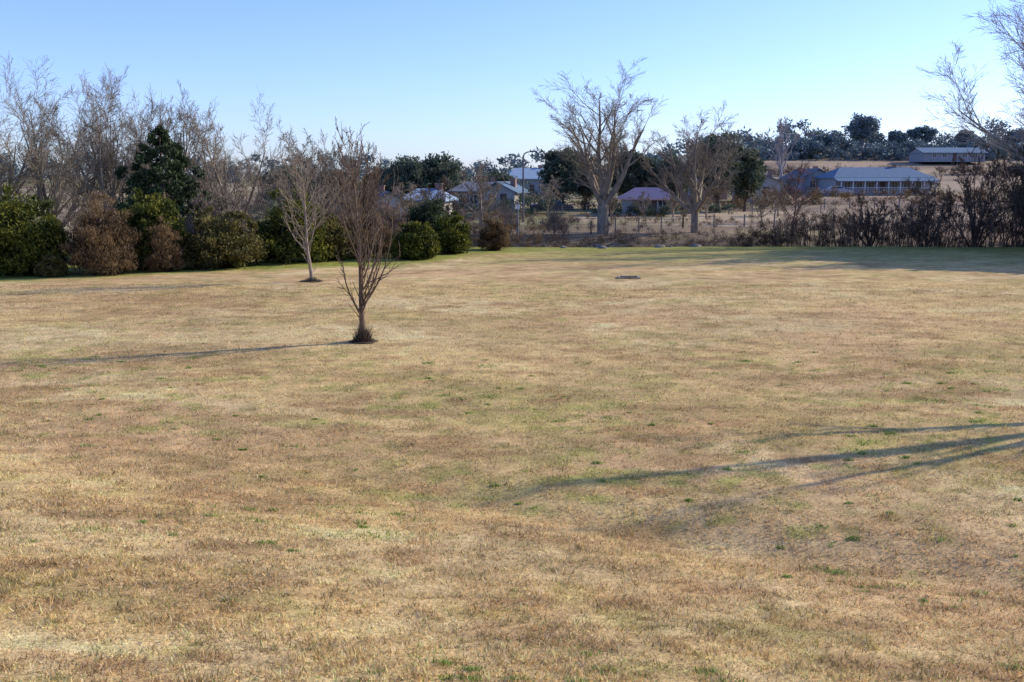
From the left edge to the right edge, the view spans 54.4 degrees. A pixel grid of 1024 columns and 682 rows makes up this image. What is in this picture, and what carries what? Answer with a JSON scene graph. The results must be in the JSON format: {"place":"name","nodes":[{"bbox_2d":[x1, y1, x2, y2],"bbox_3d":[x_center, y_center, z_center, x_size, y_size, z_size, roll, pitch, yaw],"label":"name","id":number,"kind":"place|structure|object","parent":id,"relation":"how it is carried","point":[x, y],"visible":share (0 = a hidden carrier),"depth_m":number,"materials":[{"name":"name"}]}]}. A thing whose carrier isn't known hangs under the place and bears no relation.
{"place":"outdoors","nodes":[
{"label":"outdoors","id":0,"kind":"place"},
{"bbox_2d":[0,151,1023,681],"bbox_3d":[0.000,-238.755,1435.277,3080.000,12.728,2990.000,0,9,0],"label":"ground","id":1,"kind":"structure","parent":0,"point":[764,267],"depth_m":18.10,"materials":[{"name":"beige plant"}]},
{"bbox_2d":[0,183,69,275],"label":"evergreen shrub","id":2,"kind":"object","parent":1,"relation":"on","point":[24,247],"visible":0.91,"depth_m":45.20,"materials":[{"name":"green plant"}]},
{"bbox_2d":[0,78,77,211],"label":"bare poplar tree","id":3,"kind":"object","parent":1,"relation":"on","point":[20,176],"visible":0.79,"depth_m":63.07,"materials":[{"name":"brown plant"}]},
{"bbox_2d":[33,254,68,277],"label":"brown shrub","id":4,"kind":"object","parent":1,"relation":"on","point":[52,266],"visible":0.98,"depth_m":45.03,"materials":[{"name":"green plant"}]},
{"bbox_2d":[39,184,110,240],"bbox_3d":[-25.935,-7.395,59.643,4.467,4.140,4.811,7,12,35],"label":"bare thicket","id":5,"kind":"object","parent":1,"relation":"on","point":[65,199],"visible":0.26,"depth_m":59.11,"materials":[{"name":"plant"}]},
{"bbox_2d":[0,52,149,227],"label":"bare poplar tree","id":6,"kind":"object","parent":1,"relation":"on","point":[41,172],"visible":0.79,"depth_m":64.50,"materials":[{"name":"grey plant"}]},
{"bbox_2d":[19,64,173,215],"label":"bare poplar tree","id":7,"kind":"object","parent":1,"relation":"on","point":[128,137],"visible":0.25,"depth_m":71.44,"materials":[{"name":"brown plant"}]},
{"bbox_2d":[53,190,142,276],"bbox_3d":[-19.220,-4.951,46.483,3.999,4.232,4.053,0,9,0],"label":"brown shrub","id":8,"kind":"object","parent":1,"relation":"on","point":[104,246],"visible":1,"depth_m":45.81,"materials":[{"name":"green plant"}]},
{"bbox_2d":[22,64,209,227],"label":"bare poplar tree","id":9,"kind":"object","parent":1,"relation":"on","point":[110,189],"visible":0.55,"depth_m":66.25,"materials":[{"name":"grey plant"}]},
{"bbox_2d":[117,187,195,270],"bbox_3d":[-17.666,-5.383,49.043,3.988,4.432,4.236,0,9,0],"label":"evergreen shrub","id":10,"kind":"object","parent":1,"relation":"on","point":[143,216],"visible":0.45,"depth_m":48.19,"materials":[{"name":"green plant"}]},
{"bbox_2d":[138,216,184,272],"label":"brown shrub","id":11,"kind":"object","parent":1,"relation":"on","point":[166,257],"visible":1,"depth_m":47.32,"materials":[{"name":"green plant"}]},
{"bbox_2d":[110,124,223,228],"bbox_3d":[-19.496,-8.429,55.757,7.350,7.363,7.742,-9,13,-42],"label":"cedar tree","id":12,"kind":"object","parent":1,"relation":"on","point":[181,180],"visible":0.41,"depth_m":55.19,"materials":[{"name":"green plant"}]},
{"bbox_2d":[109,80,256,222],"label":"bare poplar tree","id":13,"kind":"object","parent":1,"relation":"on","point":[133,129],"visible":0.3,"depth_m":68.33,"materials":[{"name":"brown plant"}]},
{"bbox_2d":[116,90,299,222],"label":"bare poplar tree","id":14,"kind":"object","parent":1,"relation":"on","point":[206,166],"visible":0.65,"depth_m":67.92,"materials":[{"name":"grey plant"}]},
{"bbox_2d":[178,190,251,253],"bbox_3d":[-15.846,-6.109,53.787,4.509,4.234,4.230,-4,10,-22],"label":"brown shrub","id":15,"kind":"object","parent":1,"relation":"on","point":[190,226],"visible":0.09,"depth_m":53.24,"materials":[{"name":"plant"}]},
{"bbox_2d":[187,167,255,222],"bbox_3d":[-17.385,-8.006,59.419,4.601,5.011,4.768,0,9,0],"label":"bare thicket","id":16,"kind":"object","parent":1,"relation":"on","point":[233,206],"visible":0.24,"depth_m":59.52,"materials":[{"name":"plant"}]},
{"bbox_2d":[181,205,268,270],"bbox_3d":[-14.389,-4.899,49.729,4.350,3.884,4.340,-3,10,-16],"label":"olive shrub","id":17,"kind":"object","parent":1,"relation":"on","point":[222,242],"visible":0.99,"depth_m":48.68,"materials":[{"name":"green plant"}]},
{"bbox_2d":[236,152,287,225],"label":"bare thicket","id":18,"kind":"object","parent":1,"relation":"on","point":[260,200],"visible":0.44,"depth_m":60.99,"materials":[{"name":"plant"}]},
{"bbox_2d":[252,164,315,203],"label":"evergreen tree","id":19,"kind":"object","parent":1,"relation":"on","point":[276,177],"visible":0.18,"depth_m":116.91,"materials":[{"name":"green plant"}]},
{"bbox_2d":[250,187,337,264],"bbox_3d":[-11.733,-5.878,52.517,4.880,4.571,4.726,0,9,0],"label":"evergreen shrub","id":20,"kind":"object","parent":1,"relation":"on","point":[283,245],"visible":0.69,"depth_m":51.77,"materials":[{"name":"green plant"}]},
{"bbox_2d":[261,119,358,216],"bbox_3d":[-12.820,-10.004,62.943,6.133,8.402,5.105,4,10,23],"label":"bare maple tree","id":21,"kind":"object","parent":1,"relation":"on","point":[322,166],"visible":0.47,"depth_m":62.72,"materials":[{"name":"grey plant"}]},
{"bbox_2d":[269,136,361,280],"bbox_3d":[-8.569,-5.571,42.650,3.693,6.212,3.339,-4,10,-25],"label":"ornamental pear tree","id":22,"kind":"object","parent":1,"relation":"on","point":[314,217],"visible":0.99,"depth_m":42.52,"materials":[{"name":"grey plant"}]},
{"bbox_2d":[313,211,357,260],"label":"olive shrub","id":23,"kind":"object","parent":1,"relation":"on","point":[335,236],"visible":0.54,"depth_m":53.52,"materials":[{"name":"green plant"}]},
{"bbox_2d":[324,188,360,222],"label":"bare thicket","id":24,"kind":"object","parent":1,"relation":"on","point":[331,207],"visible":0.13,"depth_m":61.23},
{"bbox_2d":[324,140,390,216],"bbox_3d":[-9.916,-9.495,64.932,4.033,7.065,5.465,9,13,43],"label":"bare maple tree","id":25,"kind":"object","parent":1,"relation":"on","point":[373,190],"visible":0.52,"depth_m":64.64,"materials":[{"name":"brown plant"}]},
{"bbox_2d":[351,323,373,343],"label":"basal suckers","id":26,"kind":"object","parent":1,"relation":"on","point":[363,337],"visible":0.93,"depth_m":27.14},
{"bbox_2d":[324,116,405,331],"bbox_3d":[-3.918,-2.905,26.636,1.948,6.105,2.638,8,12,41],"label":"ornamental pear tree","id":27,"kind":"object","parent":1,"relation":"on","point":[362,297],"visible":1,"depth_m":26.65,"materials":[{"name":"brown plant"}]},
{"bbox_2d":[342,203,391,257],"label":"brown shrub","id":28,"kind":"object","parent":1,"relation":"on","point":[386,233],"visible":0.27,"depth_m":55.34,"materials":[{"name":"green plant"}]},
{"bbox_2d":[368,193,407,215],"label":"walls","id":29,"kind":"structure","parent":1,"relation":"on","point":[393,200],"depth_m":89.79,"materials":[{"name":"white paint"}]},
{"bbox_2d":[367,201,409,247],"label":"brown shrub","id":30,"kind":"object","parent":1,"relation":"on","point":[396,219],"visible":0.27,"depth_m":59.34,"materials":[{"name":"plant"}]},
{"bbox_2d":[220,187,557,221],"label":"hedgerow","id":31,"kind":"object","parent":1,"relation":"on","point":[529,201],"visible":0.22,"depth_m":101.72,"materials":[{"name":"brown plant"}]},
{"bbox_2d":[379,155,431,196],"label":"evergreen tree","id":32,"kind":"object","parent":1,"relation":"on","point":[414,170],"visible":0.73,"depth_m":126.66,"materials":[{"name":"green plant"}]},
{"bbox_2d":[394,182,427,214],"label":"bare fruit tree","id":33,"kind":"object","parent":1,"relation":"on","point":[402,198],"visible":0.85,"depth_m":88.42,"materials":[{"name":"grey plant"}]},
{"bbox_2d":[386,220,441,259],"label":"evergreen shrub","id":34,"kind":"object","parent":1,"relation":"on","point":[416,241],"visible":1,"depth_m":54.33,"materials":[{"name":"green plant"}]},
{"bbox_2d":[401,198,454,231],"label":"evergreen shrub","id":35,"kind":"object","parent":1,"relation":"on","point":[430,211],"visible":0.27,"depth_m":61.36,"materials":[{"name":"green plant"}]},
{"bbox_2d":[411,201,452,214],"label":"walls","id":36,"kind":"structure","parent":1,"relation":"on","point":[446,202],"depth_m":93.20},
{"bbox_2d":[405,188,458,200],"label":"roof","id":37,"kind":"structure","parent":36,"relation":"on","point":[435,191],"depth_m":92.72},
{"bbox_2d":[340,207,539,232],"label":"hedgerow","id":38,"kind":"object","parent":1,"relation":"on","point":[477,215],"visible":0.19,"depth_m":81.89,"materials":[{"name":"plant"}]},
{"bbox_2d":[421,151,468,192],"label":"evergreen tree","id":39,"kind":"object","parent":1,"relation":"on","point":[444,165],"visible":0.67,"depth_m":128.45,"materials":[{"name":"green plant"}]},
{"bbox_2d":[417,175,472,215],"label":"bare maple tree","id":40,"kind":"object","parent":1,"relation":"on","point":[444,185],"visible":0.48,"depth_m":79.08,"materials":[{"name":"grey plant"}]},
{"bbox_2d":[341,214,548,246],"bbox_3d":[-5.036,-7.193,66.696,14.730,3.071,10.574,0,9,0],"label":"creek scrub","id":41,"kind":"object","parent":1,"relation":"on","point":[533,230],"visible":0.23,"depth_m":64.51,"materials":[{"name":"brown plant"}]},
{"bbox_2d":[433,210,473,253],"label":"evergreen shrub","id":42,"kind":"object","parent":1,"relation":"on","point":[453,236],"visible":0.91,"depth_m":57.41,"materials":[{"name":"green plant"}]},
{"bbox_2d":[451,192,479,210],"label":"walls","id":43,"kind":"structure","parent":1,"relation":"on","point":[467,198],"depth_m":123.16,"materials":[{"name":"brick"}]},
{"bbox_2d":[447,181,493,191],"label":"roof","id":44,"kind":"structure","parent":43,"relation":"on","point":[461,189],"depth_m":123.87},
{"bbox_2d":[446,160,507,224],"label":"bare maple tree","id":45,"kind":"object","parent":1,"relation":"on","point":[481,188],"visible":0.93,"depth_m":83.99,"materials":[{"name":"brown plant"}]},
{"bbox_2d":[476,211,511,250],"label":"brown shrub","id":46,"kind":"object","parent":1,"relation":"on","point":[493,235],"visible":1,"depth_m":60.31,"materials":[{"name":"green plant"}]},
{"bbox_2d":[261,179,731,204],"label":"hedgerow","id":47,"kind":"object","parent":1,"relation":"on","point":[566,197],"visible":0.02,"depth_m":155.52,"materials":[{"name":"brown plant"}]},
{"bbox_2d":[477,198,519,228],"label":"bare thicket","id":48,"kind":"object","parent":1,"relation":"on","point":[509,218],"visible":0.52,"depth_m":75.39,"materials":[{"name":"plant"}]},
{"bbox_2d":[479,169,520,183],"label":"evergreen tree","id":49,"kind":"object","parent":1,"relation":"on","point":[495,173],"visible":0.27,"depth_m":146.56,"materials":[{"name":"green plant"}]},
{"bbox_2d":[476,178,529,210],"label":"white cottage","id":50,"kind":"structure","parent":1,"relation":"on","point":[512,188],"depth_m":114.39,"materials":[{"name":"paint"}]},
{"bbox_2d":[0,116,1023,182],"bbox_3d":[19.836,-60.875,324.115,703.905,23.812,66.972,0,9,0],"label":"distant trees","id":51,"kind":"object","parent":1,"relation":"on","point":[807,133],"visible":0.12,"depth_m":315.84,"materials":[{"name":"plant"}]},
{"bbox_2d":[0,351,1023,681],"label":"green weeds","id":52,"kind":"object","parent":1,"relation":"on","point":[448,663],"visible":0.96,"depth_m":12.59,"materials":[{"name":"green plant"}]},
{"bbox_2d":[522,150,536,221],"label":"street lamp","id":53,"kind":"object","parent":1,"relation":"on","point":[523,182],"visible":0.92,"depth_m":88.81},
{"bbox_2d":[517,180,548,196],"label":"walls","id":54,"kind":"structure","parent":1,"relation":"on","point":[535,183],"depth_m":166.01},
{"bbox_2d":[508,168,545,179],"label":"roof","id":55,"kind":"structure","parent":54,"relation":"on","point":[530,173],"depth_m":167.25,"materials":[{"name":"metal"}]},
{"bbox_2d":[524,176,570,214],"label":"bare fruit tree","id":56,"kind":"object","parent":1,"relation":"on","point":[548,193],"visible":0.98,"depth_m":98.68,"materials":[{"name":"brown plant"}]},
{"bbox_2d":[530,199,573,211],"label":"parked car","id":57,"kind":"object","parent":1,"relation":"on","point":[558,206],"visible":0.69,"depth_m":102.32,"materials":[{"name":"paint"}]},
{"bbox_2d":[537,207,575,236],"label":"bare thicket","id":58,"kind":"object","parent":1,"relation":"on","point":[553,218],"visible":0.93,"depth_m":73.12,"materials":[{"name":"plant"}]},
{"bbox_2d":[536,144,586,203],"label":"evergreen tree","id":59,"kind":"object","parent":1,"relation":"on","point":[553,165],"visible":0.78,"depth_m":109.58,"materials":[{"name":"green plant"}]},
{"bbox_2d":[568,157,604,198],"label":"evergreen tree","id":60,"kind":"object","parent":1,"relation":"on","point":[581,188],"visible":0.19,"depth_m":113.55,"materials":[{"name":"green plant"}]},
{"bbox_2d":[532,56,667,233],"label":"bare elm tree","id":61,"kind":"object","parent":1,"relation":"on","point":[600,187],"visible":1,"depth_m":74.03,"materials":[{"name":"grey plant"}]},
{"bbox_2d":[462,217,755,245],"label":"hedgerow","id":62,"kind":"object","parent":1,"relation":"on","point":[662,232],"visible":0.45,"depth_m":72.53,"materials":[{"name":"plant"}]},
{"bbox_2d":[468,230,776,246],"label":"creek scrub","id":63,"kind":"object","parent":1,"relation":"on","point":[599,239],"visible":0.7,"depth_m":65.33,"materials":[{"name":"plant"}]},
{"bbox_2d":[603,148,658,195],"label":"evergreen tree","id":64,"kind":"object","parent":1,"relation":"on","point":[637,177],"visible":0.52,"depth_m":111.09,"materials":[{"name":"green plant"}]},
{"bbox_2d":[628,191,651,217],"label":"bare fruit tree","id":65,"kind":"object","parent":1,"relation":"on","point":[647,203],"visible":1,"depth_m":95.19,"materials":[{"name":"brown plant"}]},
{"bbox_2d":[622,199,671,214],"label":"walls","id":66,"kind":"structure","parent":1,"relation":"on","point":[626,203],"depth_m":103.02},
{"bbox_2d":[617,187,669,199],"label":"roof","id":67,"kind":"structure","parent":66,"relation":"on","point":[654,193],"depth_m":101.94,"materials":[{"name":"metal"}]},
{"bbox_2d":[461,213,855,233],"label":"wire fence","id":68,"kind":"object","parent":1,"relation":"on","point":[683,216],"visible":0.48,"depth_m":81.45,"materials":[{"name":"metal"}]},
{"bbox_2d":[591,201,735,216],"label":"hedgerow","id":69,"kind":"object","parent":1,"relation":"on","point":[631,208],"visible":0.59,"depth_m":98.19,"materials":[{"name":"brown plant"}]},
{"bbox_2d":[643,149,689,194],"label":"evergreen tree","id":70,"kind":"object","parent":1,"relation":"on","point":[656,172],"visible":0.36,"depth_m":109.46,"materials":[{"name":"green plant"}]},
{"bbox_2d":[552,189,787,210],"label":"hedgerow","id":71,"kind":"object","parent":1,"relation":"on","point":[584,202],"visible":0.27,"depth_m":109.71,"materials":[{"name":"brown plant"}]},
{"bbox_2d":[662,190,682,217],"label":"bare fruit tree","id":72,"kind":"object","parent":1,"relation":"on","point":[674,204],"visible":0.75,"depth_m":96.19,"materials":[{"name":"brown plant"}]},
{"bbox_2d":[537,210,849,226],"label":"creek scrub","id":73,"kind":"object","parent":1,"relation":"on","point":[629,219],"visible":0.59,"depth_m":86.46,"materials":[{"name":"brown plant"}]},
{"bbox_2d":[636,100,762,232],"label":"bare ash tree","id":74,"kind":"object","parent":1,"relation":"on","point":[696,202],"visible":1,"depth_m":75.72,"materials":[{"name":"grey plant"}]},
{"bbox_2d":[685,127,746,212],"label":"evergreen tree","id":75,"kind":"object","parent":1,"relation":"on","point":[712,140],"visible":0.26,"depth_m":103.19,"materials":[{"name":"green plant"}]},
{"bbox_2d":[730,148,767,211],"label":"evergreen tree","id":76,"kind":"object","parent":1,"relation":"on","point":[752,178],"visible":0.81,"depth_m":105.68,"materials":[{"name":"green plant"}]},
{"bbox_2d":[745,187,780,222],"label":"bare fruit tree","id":77,"kind":"object","parent":1,"relation":"on","point":[759,199],"visible":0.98,"depth_m":87.11,"materials":[{"name":"brown plant"}]},
{"bbox_2d":[766,179,787,215],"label":"bare fruit tree","id":78,"kind":"object","parent":1,"relation":"on","point":[781,197],"visible":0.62,"depth_m":98.85,"materials":[{"name":"brown plant"}]},
{"bbox_2d":[758,115,800,179],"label":"bare fruit tree","id":79,"kind":"object","parent":1,"relation":"on","point":[779,161],"visible":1,"depth_m":176.50,"materials":[{"name":"brown plant"}]},
{"bbox_2d":[771,159,818,221],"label":"red leaf tree","id":80,"kind":"object","parent":1,"relation":"on","point":[803,197],"visible":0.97,"depth_m":71.41,"materials":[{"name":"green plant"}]},
{"bbox_2d":[782,170,823,192],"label":"walls","id":81,"kind":"structure","parent":1,"relation":"on","point":[808,178],"depth_m":162.31,"materials":[{"name":"paint"}]},
{"bbox_2d":[779,168,826,178],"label":"roof","id":82,"kind":"structure","parent":81,"relation":"on","point":[807,170],"depth_m":164.06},
{"bbox_2d":[792,139,823,158],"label":"gum tree","id":83,"kind":"object","parent":1,"relation":"on","point":[814,148],"visible":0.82,"depth_m":233.45,"materials":[{"name":"green plant"}]},
{"bbox_2d":[813,130,846,156],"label":"gum tree","id":84,"kind":"object","parent":1,"relation":"on","point":[827,139],"visible":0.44,"depth_m":237.96,"materials":[{"name":"green plant"}]},
{"bbox_2d":[843,112,881,154],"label":"gum tree","id":85,"kind":"object","parent":1,"relation":"on","point":[860,128],"visible":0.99,"depth_m":242.77,"materials":[{"name":"green plant"}]},
{"bbox_2d":[842,193,892,245],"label":"bare willow tree","id":86,"kind":"object","parent":1,"relation":"on","point":[870,215],"visible":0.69,"depth_m":66.36,"materials":[{"name":"brown plant"}]},
{"bbox_2d":[721,132,1023,160],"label":"distant shrubs","id":87,"kind":"object","parent":1,"relation":"on","point":[880,150],"visible":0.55,"depth_m":234.58,"materials":[{"name":"plant"}]},
{"bbox_2d":[736,183,1010,206],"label":"hedgerow","id":88,"kind":"object","parent":1,"relation":"on","point":[843,196],"visible":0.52,"depth_m":119.29,"materials":[{"name":"brown plant"}]},
{"bbox_2d":[818,178,929,193],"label":"walls","id":89,"kind":"structure","parent":1,"relation":"on","point":[823,183],"depth_m":154.31,"materials":[{"name":"paint"}]},
{"bbox_2d":[815,167,934,177],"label":"roof","id":90,"kind":"structure","parent":89,"relation":"on","point":[871,172],"depth_m":155.40,"materials":[{"name":"metal"}]},
{"bbox_2d":[845,182,920,188],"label":"windows","id":91,"kind":"structure","parent":89,"relation":"attached to","point":[895,184],"depth_m":154.08,"materials":[{"name":"black glass"}]},
{"bbox_2d":[725,183,1023,246],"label":"creek scrub","id":92,"kind":"object","parent":1,"relation":"on","point":[756,234],"visible":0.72,"depth_m":65.03,"materials":[{"name":"plant"}]},
{"bbox_2d":[841,182,936,193],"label":"verandah posts","id":93,"kind":"object","parent":1,"relation":"on","point":[876,187],"visible":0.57,"depth_m":151.90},
{"bbox_2d":[834,178,940,181],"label":"verandah roof","id":94,"kind":"structure","parent":93,"relation":"on","point":[876,179],"depth_m":152.25,"materials":[{"name":"metal"}]},
{"bbox_2d":[767,162,1023,175],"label":"hedgerow","id":95,"kind":"object","parent":1,"relation":"on","point":[940,170],"visible":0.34,"depth_m":195.78,"materials":[{"name":"plant"}]},
{"bbox_2d":[887,130,908,145],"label":"gum tree","id":96,"kind":"object","parent":1,"relation":"on","point":[899,137],"visible":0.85,"depth_m":245.71,"materials":[{"name":"green plant"}]},
{"bbox_2d":[906,125,939,142],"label":"gum tree","id":97,"kind":"object","parent":1,"relation":"on","point":[929,133],"visible":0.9,"depth_m":247.84,"materials":[{"name":"green plant"}]},
{"bbox_2d":[890,175,957,246],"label":"bare willow tree","id":98,"kind":"object","parent":1,"relation":"on","point":[914,191],"visible":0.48,"depth_m":68.09,"materials":[{"name":"brown plant"}]},
{"bbox_2d":[906,148,987,161],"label":"long shed","id":99,"kind":"structure","parent":1,"relation":"on","point":[932,154],"depth_m":218.47,"materials":[{"name":"grey metal"}]},
{"bbox_2d":[955,130,975,142],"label":"gum tree","id":100,"kind":"object","parent":1,"relation":"on","point":[958,139],"visible":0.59,"depth_m":249.93,"materials":[{"name":"green plant"}]},
{"bbox_2d":[916,0,1023,171],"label":"bare birch tree","id":101,"kind":"object","parent":1,"relation":"on","point":[1003,142],"visible":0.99,"depth_m":66.24,"materials":[{"name":"grey plant"}]},
{"bbox_2d":[926,139,1022,246],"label":"bare willow tree","id":102,"kind":"object","parent":1,"relation":"on","point":[987,181],"visible":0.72,"depth_m":66.88,"materials":[{"name":"brown plant"}]},
{"bbox_2d":[988,143,1023,226],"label":"bare willow tree","id":103,"kind":"object","parent":1,"relation":"on","point":[1018,170],"visible":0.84,"depth_m":65.58,"materials":[{"name":"brown plant"}]},
{"bbox_2d":[1003,143,1023,226],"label":"evergreen tree","id":104,"kind":"object","parent":1,"relation":"on","point":[1020,178],"visible":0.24,"depth_m":69.55,"materials":[{"name":"green plant"}]},
{"bbox_2d":[1004,128,1023,145],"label":"gum tree","id":105,"kind":"object","parent":1,"relation":"on","point":[1011,133],"visible":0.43,"depth_m":244.05,"materials":[{"name":"green plant"}]},
{"bbox_2d":[0,0,1023,175],"label":"sky","id":106,"kind":"structure","parent":0,"point":[458,77],"materials":[{"name":"blue"}]},
{"bbox_2d":[732,175,783,200],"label":"walls","id":107,"kind":"structure","parent":0,"point":[770,181],"depth_m":132.60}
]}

